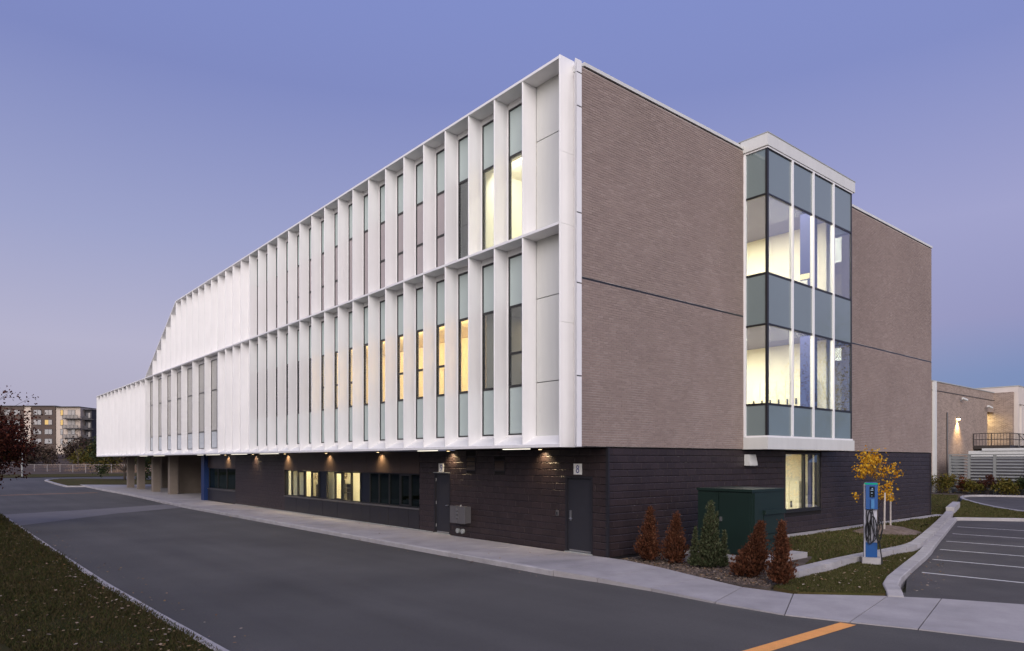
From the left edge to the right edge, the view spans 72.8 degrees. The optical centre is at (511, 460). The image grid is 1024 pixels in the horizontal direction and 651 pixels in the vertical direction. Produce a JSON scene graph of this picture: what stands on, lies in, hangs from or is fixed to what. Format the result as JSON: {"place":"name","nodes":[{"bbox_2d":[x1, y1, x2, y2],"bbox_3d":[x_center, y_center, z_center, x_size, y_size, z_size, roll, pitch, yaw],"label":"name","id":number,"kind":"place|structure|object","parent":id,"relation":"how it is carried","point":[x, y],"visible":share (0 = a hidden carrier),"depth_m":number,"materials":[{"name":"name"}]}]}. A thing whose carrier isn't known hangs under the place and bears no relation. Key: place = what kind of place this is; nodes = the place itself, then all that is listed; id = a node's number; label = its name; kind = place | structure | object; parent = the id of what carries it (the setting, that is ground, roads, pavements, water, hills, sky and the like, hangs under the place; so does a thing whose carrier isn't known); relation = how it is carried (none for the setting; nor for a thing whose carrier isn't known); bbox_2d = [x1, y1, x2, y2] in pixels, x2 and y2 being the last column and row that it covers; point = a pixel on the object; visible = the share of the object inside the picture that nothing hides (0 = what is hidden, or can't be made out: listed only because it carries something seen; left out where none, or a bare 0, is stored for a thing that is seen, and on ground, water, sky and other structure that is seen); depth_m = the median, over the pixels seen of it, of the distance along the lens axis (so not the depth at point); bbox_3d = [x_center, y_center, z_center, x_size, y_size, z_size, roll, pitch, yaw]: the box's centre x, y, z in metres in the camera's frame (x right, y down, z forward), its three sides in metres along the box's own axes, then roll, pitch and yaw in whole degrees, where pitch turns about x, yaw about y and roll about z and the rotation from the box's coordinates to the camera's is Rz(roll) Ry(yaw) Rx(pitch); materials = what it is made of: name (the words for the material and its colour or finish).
{"place":"outdoors","nodes":[
{"label":"outdoors","id":0,"kind":"place"},
{"bbox_2d":[0,473,148,477],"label":"lawn","id":1,"kind":"structure","parent":0,"point":[61,475],"depth_m":123.77,"materials":[{"name":"plant"}]},
{"bbox_2d":[0,454,149,477],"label":"hillside","id":2,"kind":"structure","parent":0,"point":[40,469],"depth_m":155.06,"materials":[{"name":"plant"}]},
{"bbox_2d":[10,441,63,458],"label":"scrub bush","id":3,"kind":"object","parent":2,"relation":"on","point":[47,451],"visible":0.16,"depth_m":197.55,"materials":[{"name":"brown plant"}]},
{"bbox_2d":[19,446,59,463],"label":"scrub bush","id":4,"kind":"object","parent":2,"relation":"on","point":[35,459],"visible":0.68,"depth_m":176.75,"materials":[{"name":"brown plant"}]},
{"bbox_2d":[0,406,95,453],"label":"apartment block","id":5,"kind":"structure","parent":2,"relation":"on","point":[59,425],"depth_m":255.74,"materials":[{"name":"brown brick"}]},
{"bbox_2d":[56,434,91,457],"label":"scrub bush","id":6,"kind":"object","parent":2,"relation":"on","point":[73,447],"visible":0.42,"depth_m":202.81,"materials":[{"name":"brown plant"}]},
{"bbox_2d":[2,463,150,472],"bbox_3d":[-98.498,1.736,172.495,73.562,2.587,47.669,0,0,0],"label":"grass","id":7,"kind":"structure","parent":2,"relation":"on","point":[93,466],"depth_m":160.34,"materials":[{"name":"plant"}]},
{"bbox_2d":[65,446,89,463],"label":"scrub bush","id":8,"kind":"object","parent":2,"relation":"on","point":[82,459],"visible":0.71,"depth_m":181.77,"materials":[{"name":"green plant"}]},
{"bbox_2d":[80,443,122,469],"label":"scrub bush","id":9,"kind":"object","parent":2,"relation":"on","point":[111,460],"visible":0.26,"depth_m":152.12,"materials":[{"name":"green plant"}]},
{"bbox_2d":[0,514,220,650],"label":"verge","id":10,"kind":"structure","parent":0,"point":[3,647],"depth_m":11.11,"materials":[{"name":"green plant"}]},
{"bbox_2d":[0,385,49,488],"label":"maple tree","id":11,"kind":"object","parent":10,"relation":"on","point":[9,429],"visible":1,"depth_m":28.16,"materials":[{"name":"red plant"}]},
{"bbox_2d":[86,485,222,502],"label":"plaza","id":12,"kind":"structure","parent":0,"point":[163,494],"depth_m":55.18,"materials":[{"name":"concrete"}]},
{"bbox_2d":[96,54,932,558],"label":"school building","id":13,"kind":"structure","parent":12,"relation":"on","point":[566,264],"depth_m":23.63,"materials":[{"name":"brick"}]},
{"bbox_2d":[150,381,152,450],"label":"window","id":14,"kind":"structure","parent":13,"relation":"in","point":[151,383],"depth_m":53.59,"materials":[{"name":"grey glass"}]},
{"bbox_2d":[158,378,161,450],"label":"window","id":15,"kind":"structure","parent":13,"relation":"in","point":[159,380],"depth_m":51.53,"materials":[{"name":"grey glass"}]},
{"bbox_2d":[167,375,170,449],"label":"window","id":16,"kind":"structure","parent":13,"relation":"in","point":[169,376],"depth_m":49.63,"materials":[{"name":"grey glass"}]},
{"bbox_2d":[177,371,180,449],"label":"window","id":17,"kind":"structure","parent":13,"relation":"in","point":[178,373],"depth_m":47.65,"materials":[{"name":"grey glass"}]},
{"bbox_2d":[187,367,191,448],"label":"window","id":18,"kind":"structure","parent":13,"relation":"in","point":[189,371],"depth_m":45.84,"materials":[{"name":"grey glass"}]},
{"bbox_2d":[199,363,203,448],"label":"window","id":19,"kind":"structure","parent":13,"relation":"in","point":[201,367],"depth_m":43.85,"materials":[{"name":"grey glass"}]},
{"bbox_2d":[211,359,216,447],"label":"window","id":20,"kind":"structure","parent":13,"relation":"in","point":[213,362],"depth_m":41.86,"materials":[{"name":"grey glass"}]},
{"bbox_2d":[207,468,235,491],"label":"strip window","id":21,"kind":"structure","parent":13,"relation":"in","point":[223,479],"depth_m":43.94,"materials":[{"name":"black glass"}]},
{"bbox_2d":[286,333,287,444],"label":"window","id":22,"kind":"structure","parent":13,"relation":"in","point":[287,333],"depth_m":33.53,"materials":[{"name":"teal glass"}]},
{"bbox_2d":[286,242,287,323],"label":"window","id":23,"kind":"structure","parent":13,"relation":"in","point":[286,242],"depth_m":33.51,"materials":[{"name":"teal glass"}]},
{"bbox_2d":[297,330,298,443],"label":"window","id":24,"kind":"structure","parent":13,"relation":"in","point":[297,330],"depth_m":32.55,"materials":[{"name":"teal glass"}]},
{"bbox_2d":[297,235,298,319],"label":"window","id":25,"kind":"structure","parent":13,"relation":"in","point":[298,235],"depth_m":32.52,"materials":[{"name":"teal glass"}]},
{"bbox_2d":[309,325,310,443],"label":"window","id":26,"kind":"structure","parent":13,"relation":"in","point":[310,325],"depth_m":31.58,"materials":[{"name":"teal glass"}]},
{"bbox_2d":[309,228,310,314],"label":"window","id":27,"kind":"structure","parent":13,"relation":"in","point":[309,228],"depth_m":31.54,"materials":[{"name":"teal glass"}]},
{"bbox_2d":[321,321,323,442],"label":"window","id":28,"kind":"structure","parent":13,"relation":"in","point":[322,323],"depth_m":30.61,"materials":[{"name":"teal glass"}]},
{"bbox_2d":[321,220,323,310],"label":"window","id":29,"kind":"structure","parent":13,"relation":"in","point":[322,222],"depth_m":30.59,"materials":[{"name":"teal glass"}]},
{"bbox_2d":[334,316,337,442],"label":"window","id":30,"kind":"structure","parent":13,"relation":"in","point":[335,318],"depth_m":29.63,"materials":[{"name":"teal glass"}]},
{"bbox_2d":[334,212,337,305],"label":"window","id":31,"kind":"structure","parent":13,"relation":"in","point":[336,214],"depth_m":29.56,"materials":[{"name":"grey glass"}]},
{"bbox_2d":[348,311,351,441],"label":"window","id":32,"kind":"structure","parent":13,"relation":"in","point":[349,313],"depth_m":28.67,"materials":[{"name":"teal glass"}]},
{"bbox_2d":[348,204,351,300],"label":"window","id":33,"kind":"structure","parent":13,"relation":"in","point":[349,206],"depth_m":28.60,"materials":[{"name":"grey glass"}]},
{"bbox_2d":[284,470,419,509],"bbox_3d":[-7.622,1.195,31.190,0.190,1.370,12.920,0,0,-40],"label":"strip window","id":34,"kind":"structure","parent":13,"relation":"in","point":[396,490],"depth_m":29.08,"materials":[{"name":"black glass"}]},
{"bbox_2d":[364,306,367,440],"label":"window","id":35,"kind":"structure","parent":13,"relation":"in","point":[366,307],"depth_m":27.64,"materials":[{"name":"grey glass"}]},
{"bbox_2d":[364,194,367,294],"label":"window","id":36,"kind":"structure","parent":13,"relation":"in","point":[366,196],"depth_m":27.58,"materials":[{"name":"grey glass"}]},
{"bbox_2d":[380,300,384,440],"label":"window","id":37,"kind":"structure","parent":13,"relation":"in","point":[382,303],"depth_m":26.69,"materials":[{"name":"grey glass"}]},
{"bbox_2d":[380,184,384,288],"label":"window","id":38,"kind":"structure","parent":13,"relation":"in","point":[382,188],"depth_m":26.63,"materials":[{"name":"grey glass"}]},
{"bbox_2d":[397,294,402,439],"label":"window","id":39,"kind":"structure","parent":13,"relation":"in","point":[399,297],"depth_m":25.68,"materials":[{"name":"grey glass"}]},
{"bbox_2d":[397,173,402,281],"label":"window","id":40,"kind":"structure","parent":13,"relation":"in","point":[399,178],"depth_m":25.63,"materials":[{"name":"grey glass"}]},
{"bbox_2d":[416,287,422,438],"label":"window","id":41,"kind":"structure","parent":13,"relation":"in","point":[419,292],"depth_m":24.70,"materials":[{"name":"grey glass"}]},
{"bbox_2d":[416,161,422,274],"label":"window","id":42,"kind":"structure","parent":13,"relation":"in","point":[419,167],"depth_m":24.66,"materials":[{"name":"grey glass"}]},
{"bbox_2d":[436,279,444,437],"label":"window","id":43,"kind":"structure","parent":13,"relation":"in","point":[440,285],"depth_m":23.71,"materials":[{"name":"grey glass"}]},
{"bbox_2d":[436,148,444,267],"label":"window","id":44,"kind":"structure","parent":13,"relation":"in","point":[440,156],"depth_m":23.66,"materials":[{"name":"grey glass"}]},
{"bbox_2d":[433,472,450,534],"bbox_3d":[-2.498,1.555,25.073,0.160,2.230,1.020,0,0,-40],"label":"door","id":45,"kind":"structure","parent":13,"relation":"in","point":[442,484],"depth_m":25.11,"materials":[{"name":"grey paint"}]},
{"bbox_2d":[450,505,470,523],"bbox_3d":[-1.810,1.855,23.965,0.295,0.630,0.960,0,0,-40],"label":"electrical box","id":46,"kind":"object","parent":13,"relation":"attached to","point":[460,514],"visible":1,"depth_m":23.72,"materials":[{"name":"grey paint"}]},
{"bbox_2d":[458,271,467,436],"bbox_3d":[-1.426,-3.430,22.510,0.092,5.360,0.960,0,0,-40],"label":"window","id":47,"kind":"structure","parent":13,"relation":"in","point":[463,277],"depth_m":22.75,"materials":[{"name":"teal glass"}]},
{"bbox_2d":[458,135,467,258],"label":"window","id":48,"kind":"structure","parent":13,"relation":"in","point":[463,142],"depth_m":22.79,"materials":[{"name":"grey glass"}]},
{"bbox_2d":[482,262,493,435],"bbox_3d":[-0.595,-3.430,21.536,0.092,5.360,0.960,0,0,-40],"label":"window","id":49,"kind":"structure","parent":13,"relation":"in","point":[487,270],"depth_m":21.71,"materials":[{"name":"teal glass"}]},
{"bbox_2d":[482,119,493,249],"bbox_3d":[-0.595,-8.460,21.536,0.092,4.140,0.960,0,0,-40],"label":"window","id":50,"kind":"structure","parent":13,"relation":"in","point":[487,129],"depth_m":21.78,"materials":[{"name":"grey glass"}]},
{"bbox_2d":[508,253,521,434],"bbox_3d":[0.236,-3.430,20.563,0.092,5.360,0.960,0,0,-40],"label":"window","id":51,"kind":"structure","parent":13,"relation":"in","point":[515,261],"depth_m":20.75,"materials":[{"name":"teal glass"}]},
{"bbox_2d":[508,103,521,239],"bbox_3d":[0.236,-8.460,20.563,0.092,4.140,0.960,0,0,-40],"label":"window","id":52,"kind":"structure","parent":13,"relation":"in","point":[514,114],"depth_m":20.79,"materials":[{"name":"grey glass"}]},
{"bbox_2d":[565,476,592,554],"bbox_3d":[1.927,1.565,19.824,0.160,2.210,1.090,0,0,-40],"label":"door","id":53,"kind":"structure","parent":13,"relation":"in","point":[578,491],"depth_m":19.85,"materials":[{"name":"grey paint"}]},
{"bbox_2d":[789,481,800,508],"bbox_3d":[11.387,1.740,27.805,0.385,1.820,0.414,0,0,-40],"label":"door frame","id":54,"kind":"object","parent":13,"relation":"on","point":[794,494],"visible":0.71,"depth_m":27.68,"materials":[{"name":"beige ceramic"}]},
{"bbox_2d":[744,145,852,440],"bbox_3d":[10.394,-5.500,24.930,6.190,9.500,0.915,0,0,-40],"label":"bay window","id":55,"kind":"structure","parent":13,"relation":"in","point":[770,299],"depth_m":23.94,"materials":[{"name":"grey glass"}]},
{"bbox_2d":[785,452,822,512],"bbox_3d":[10.872,0.818,25.991,2.750,2.195,0.210,0,0,-40],"label":"end window","id":56,"kind":"structure","parent":13,"relation":"in","point":[803,508],"depth_m":26.06,"materials":[{"name":"clear glass"}]},
{"bbox_2d":[294,471,310,496],"bbox_3d":[-10.772,1.450,35.904,0.450,2.400,1.350,0,0,-40],"label":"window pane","id":57,"kind":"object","parent":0,"point":[302,483],"visible":0.14,"depth_m":35.47,"materials":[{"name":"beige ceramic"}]},
{"bbox_2d":[329,472,340,501],"bbox_3d":[-8.458,1.450,33.081,0.350,2.400,0.650,0,0,-40],"label":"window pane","id":58,"kind":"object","parent":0,"point":[331,484],"visible":0.29,"depth_m":32.90,"materials":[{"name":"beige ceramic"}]},
{"bbox_2d":[162,500,620,569],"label":"pavement","id":59,"kind":"structure","parent":0,"point":[543,557],"depth_m":23.20,"materials":[{"name":"concrete"}]},
{"bbox_2d":[31,476,959,592],"bbox_3d":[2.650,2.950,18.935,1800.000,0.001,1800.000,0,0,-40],"label":"ground","id":60,"kind":"structure","parent":0,"point":[904,589],"depth_m":50.77,"materials":[{"name":"concrete"}]},
{"bbox_2d":[4,515,228,650],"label":"verge kerb","id":61,"kind":"structure","parent":60,"relation":"on","point":[204,640],"depth_m":12.28,"materials":[{"name":"concrete"}]},
{"bbox_2d":[620,553,811,590],"bbox_3d":[5.905,2.820,18.410,5.700,0.200,4.960,0,0,-40],"label":"planting bed","id":62,"kind":"object","parent":60,"relation":"on","point":[802,561],"visible":0.14,"depth_m":16.37,"materials":[{"name":"soil"}]},
{"bbox_2d":[632,506,661,560],"bbox_3d":[3.625,1.972,18.554,0.820,1.541,0.865,0,0,-40],"label":"conifer","id":63,"kind":"object","parent":62,"relation":"on","point":[646,548],"visible":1,"depth_m":18.45,"materials":[{"name":"red plant"}]},
{"bbox_2d":[658,510,688,563],"bbox_3d":[4.245,2.031,18.129,0.806,1.436,0.826,0,0,-24],"label":"conifer","id":64,"kind":"object","parent":62,"relation":"on","point":[674,548],"visible":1,"depth_m":18.05,"materials":[{"name":"red plant"}]},
{"bbox_2d":[621,555,774,586],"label":"bark chips","id":65,"kind":"object","parent":62,"relation":"on","point":[689,568],"visible":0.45,"depth_m":16.84,"materials":[{"name":"wood"}]},
{"bbox_2d":[687,499,730,568],"bbox_3d":[4.926,1.860,17.441,1.016,1.783,0.729,0,0,-23],"label":"conifer","id":66,"kind":"object","parent":62,"relation":"on","point":[712,550],"visible":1,"depth_m":17.36,"materials":[{"name":"green plant"}]},
{"bbox_2d":[684,486,806,561],"bbox_3d":[6.519,1.815,19.581,2.450,2.070,2.500,0,0,-40],"label":"transformer","id":67,"kind":"object","parent":62,"relation":"on","point":[741,510],"visible":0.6,"depth_m":18.89,"materials":[{"name":"metal"}]},
{"bbox_2d":[698,491,718,541],"bbox_3d":[5.491,1.695,19.408,0.044,1.630,0.660,0,0,-40],"label":"cabinet door","id":68,"kind":"structure","parent":67,"relation":"in","point":[703,496],"depth_m":19.50,"materials":[{"name":"green metal"}]},
{"bbox_2d":[719,492,750,553],"bbox_3d":[6.019,1.695,18.781,0.044,1.630,0.940,0,0,-40],"label":"cabinet door","id":69,"kind":"structure","parent":67,"relation":"in","point":[734,508],"depth_m":18.73,"materials":[{"name":"green metal"}]},
{"bbox_2d":[728,519,772,577],"bbox_3d":[5.515,2.052,16.030,0.882,1.390,0.980,0,0,-40],"label":"conifer","id":70,"kind":"object","parent":62,"relation":"on","point":[752,557],"visible":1,"depth_m":15.89,"materials":[{"name":"red plant"}]},
{"bbox_2d":[764,519,798,584],"bbox_3d":[5.828,1.994,15.064,0.734,1.474,0.670,0,0,-40],"label":"conifer","id":71,"kind":"object","parent":62,"relation":"on","point":[781,571],"visible":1,"depth_m":14.99,"materials":[{"name":"red plant"}]},
{"bbox_2d":[883,518,956,597],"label":"parking kerb","id":72,"kind":"structure","parent":60,"relation":"on","point":[894,583],"depth_m":17.55,"materials":[{"name":"concrete"}]},
{"bbox_2d":[960,495,1023,510],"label":"turning circle kerb","id":73,"kind":"structure","parent":60,"relation":"on","point":[962,497],"depth_m":52.06,"materials":[{"name":"concrete"}]},
{"bbox_2d":[0,476,1023,650],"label":"road","id":74,"kind":"structure","parent":0,"point":[268,587],"depth_m":14.00,"materials":[{"name":"grey asphalt"}]},
{"bbox_2d":[5,504,181,525],"bbox_3d":[-22.918,2.786,36.845,5.846,0.001,14.003,0,0,8],"label":"crossing band","id":75,"kind":"object","parent":74,"relation":"on","point":[29,518],"visible":0.9,"depth_m":35.60,"materials":[{"name":"concrete"}]},
{"bbox_2d":[49,479,150,485],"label":"traffic island","id":76,"kind":"structure","parent":74,"relation":"on","point":[74,482],"depth_m":82.97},
{"bbox_2d":[81,432,150,480],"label":"street tree","id":77,"kind":"object","parent":76,"relation":"on","point":[101,470],"visible":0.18,"depth_m":91.51,"materials":[{"name":"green plant"}]},
{"bbox_2d":[83,485,181,506],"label":"kerb","id":78,"kind":"structure","parent":74,"relation":"on","point":[152,499],"depth_m":52.47,"materials":[{"name":"concrete"}]},
{"bbox_2d":[199,508,555,575],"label":"kerb","id":79,"kind":"structure","parent":74,"relation":"on","point":[518,566],"depth_m":21.64,"materials":[{"name":"concrete"}]},
{"bbox_2d":[0,508,944,650],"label":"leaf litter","id":80,"kind":"object","parent":74,"relation":"on","point":[468,562],"visible":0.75,"depth_m":15.87,"materials":[{"name":"brown plant"}]},
{"bbox_2d":[744,622,853,650],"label":"orange line","id":81,"kind":"object","parent":74,"relation":"on","point":[781,643],"visible":1,"depth_m":10.90,"materials":[{"name":"paint"}]},
{"bbox_2d":[773,584,884,595],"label":"charger island","id":82,"kind":"structure","parent":74,"relation":"on","point":[824,593],"depth_m":14.29,"materials":[{"name":"concrete"}]},
{"bbox_2d":[861,482,882,564],"bbox_3d":[9.357,1.663,18.052,0.478,2.175,0.448,0,0,20],"label":"charging station","id":83,"kind":"object","parent":82,"relation":"on","point":[870,522],"visible":1,"depth_m":17.97,"materials":[{"name":"metal"}]},
{"bbox_2d":[774,494,1023,593],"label":"lawn grass","id":84,"kind":"structure","parent":82,"relation":"on","point":[965,509],"depth_m":20.72,"materials":[{"name":"green plant"}]},
{"bbox_2d":[0,0,1023,452],"label":"sky","id":85,"kind":"structure","parent":0,"point":[148,148],"materials":[{"name":"blue"}]},
{"bbox_2d":[752,383,759,403],"bbox_3d":[10.296,-2.360,29.037,0.385,1.720,0.364,0,0,-40],"label":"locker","id":86,"kind":"object","parent":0,"point":[755,392],"visible":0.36,"depth_m":28.94,"materials":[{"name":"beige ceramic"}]},
{"bbox_2d":[769,381,776,403],"bbox_3d":[10.773,-2.360,28.471,0.385,1.720,0.364,0,0,-40],"label":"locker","id":87,"kind":"object","parent":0,"point":[772,391],"visible":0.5,"depth_m":28.33,"materials":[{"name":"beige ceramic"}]},
{"bbox_2d":[777,380,785,403],"bbox_3d":[11.012,-2.360,28.188,0.385,1.720,0.364,0,0,-40],"label":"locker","id":88,"kind":"object","parent":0,"point":[781,392],"visible":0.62,"depth_m":28.06,"materials":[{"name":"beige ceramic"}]},
{"bbox_2d":[554,560,1023,642],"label":"corner pavement","id":89,"kind":"structure","parent":0,"point":[995,620],"depth_m":13.30,"materials":[{"name":"concrete"}]},
{"bbox_2d":[794,379,799,405],"bbox_3d":[11.489,-2.360,27.623,0.385,1.720,0.364,0,0,-40],"label":"door frame","id":90,"kind":"object","parent":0,"point":[796,392],"visible":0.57,"depth_m":27.56,"materials":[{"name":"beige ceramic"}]},
{"bbox_2d":[788,494,957,564],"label":"grass","id":91,"kind":"structure","parent":0,"point":[906,522],"depth_m":22.49,"materials":[{"name":"plant"}]},
{"bbox_2d":[786,514,941,536],"bbox_3d":[13.881,2.780,28.109,19.000,0.200,0.450,0,0,-40],"label":"plinth strip","id":92,"kind":"object","parent":91,"relation":"on","point":[838,528],"visible":0.2,"depth_m":27.63,"materials":[{"name":"concrete"}]},
{"bbox_2d":[794,502,959,577],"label":"wall","id":93,"kind":"structure","parent":91,"relation":"on","point":[926,536],"depth_m":19.63,"materials":[{"name":"concrete"}]},
{"bbox_2d":[851,445,903,521],"bbox_3d":[13.764,1.062,26.134,1.942,3.278,1.678,0,0,-40],"label":"sapling","id":94,"kind":"object","parent":91,"relation":"on","point":[871,461],"visible":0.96,"depth_m":26.11,"materials":[{"name":"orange plant"}]},
{"bbox_2d":[853,525,921,535],"bbox_3d":[14.120,2.580,26.119,2.846,0.280,2.300,0,0,-40],"label":"mulch mound","id":95,"kind":"object","parent":91,"relation":"on","point":[891,529],"visible":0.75,"depth_m":25.47,"materials":[{"name":"brown soil"}]},
{"bbox_2d":[906,520,1023,603],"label":"parking lot","id":96,"kind":"structure","parent":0,"point":[967,587],"depth_m":18.19,"materials":[{"name":"grey asphalt"}]},
{"bbox_2d":[953,517,1023,521],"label":"parking kerb","id":97,"kind":"structure","parent":96,"relation":"on","point":[985,519],"depth_m":31.85,"materials":[{"name":"concrete"}]},
{"bbox_2d":[931,491,1023,497],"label":"shrub bed","id":98,"kind":"object","parent":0,"point":[959,494],"visible":0.23,"depth_m":56.02,"materials":[{"name":"plant"}]},
{"bbox_2d":[931,472,959,492],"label":"shrub","id":99,"kind":"object","parent":98,"relation":"on","point":[946,481],"visible":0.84,"depth_m":56.47,"materials":[{"name":"green plant"}]},
{"bbox_2d":[962,478,986,493],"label":"shrub","id":100,"kind":"object","parent":98,"relation":"on","point":[971,485],"visible":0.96,"depth_m":54.72,"materials":[{"name":"green plant"}]},
{"bbox_2d":[931,380,1023,491],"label":"brick annex","id":101,"kind":"object","parent":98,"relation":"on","point":[951,433],"visible":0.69,"depth_m":63.87,"materials":[{"name":"brick"}]},
{"bbox_2d":[973,433,1023,448],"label":"railing","id":102,"kind":"object","parent":101,"relation":"attached to","point":[1011,445],"visible":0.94,"depth_m":63.45,"materials":[{"name":"metal"}]},
{"bbox_2d":[948,454,1023,493],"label":"louvre screen","id":103,"kind":"object","parent":98,"relation":"on","point":[956,465],"visible":0.73,"depth_m":55.83,"materials":[{"name":"grey paint"}]},
{"bbox_2d":[977,474,998,494],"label":"shrub","id":104,"kind":"object","parent":98,"relation":"on","point":[989,479],"visible":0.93,"depth_m":54.21,"materials":[{"name":"red plant"}]},
{"bbox_2d":[968,447,1023,493],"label":"fence","id":105,"kind":"object","parent":98,"relation":"on","point":[1002,450],"visible":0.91,"depth_m":56.31,"materials":[{"name":"white metal"}]},
{"bbox_2d":[987,475,1023,494],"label":"shrub","id":106,"kind":"object","parent":98,"relation":"on","point":[1003,485],"visible":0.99,"depth_m":53.24,"materials":[{"name":"green plant"}]},
{"bbox_2d":[965,497,1023,509],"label":"turning circle","id":107,"kind":"object","parent":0,"point":[1016,503],"visible":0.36,"depth_m":46.69,"materials":[{"name":"concrete"}]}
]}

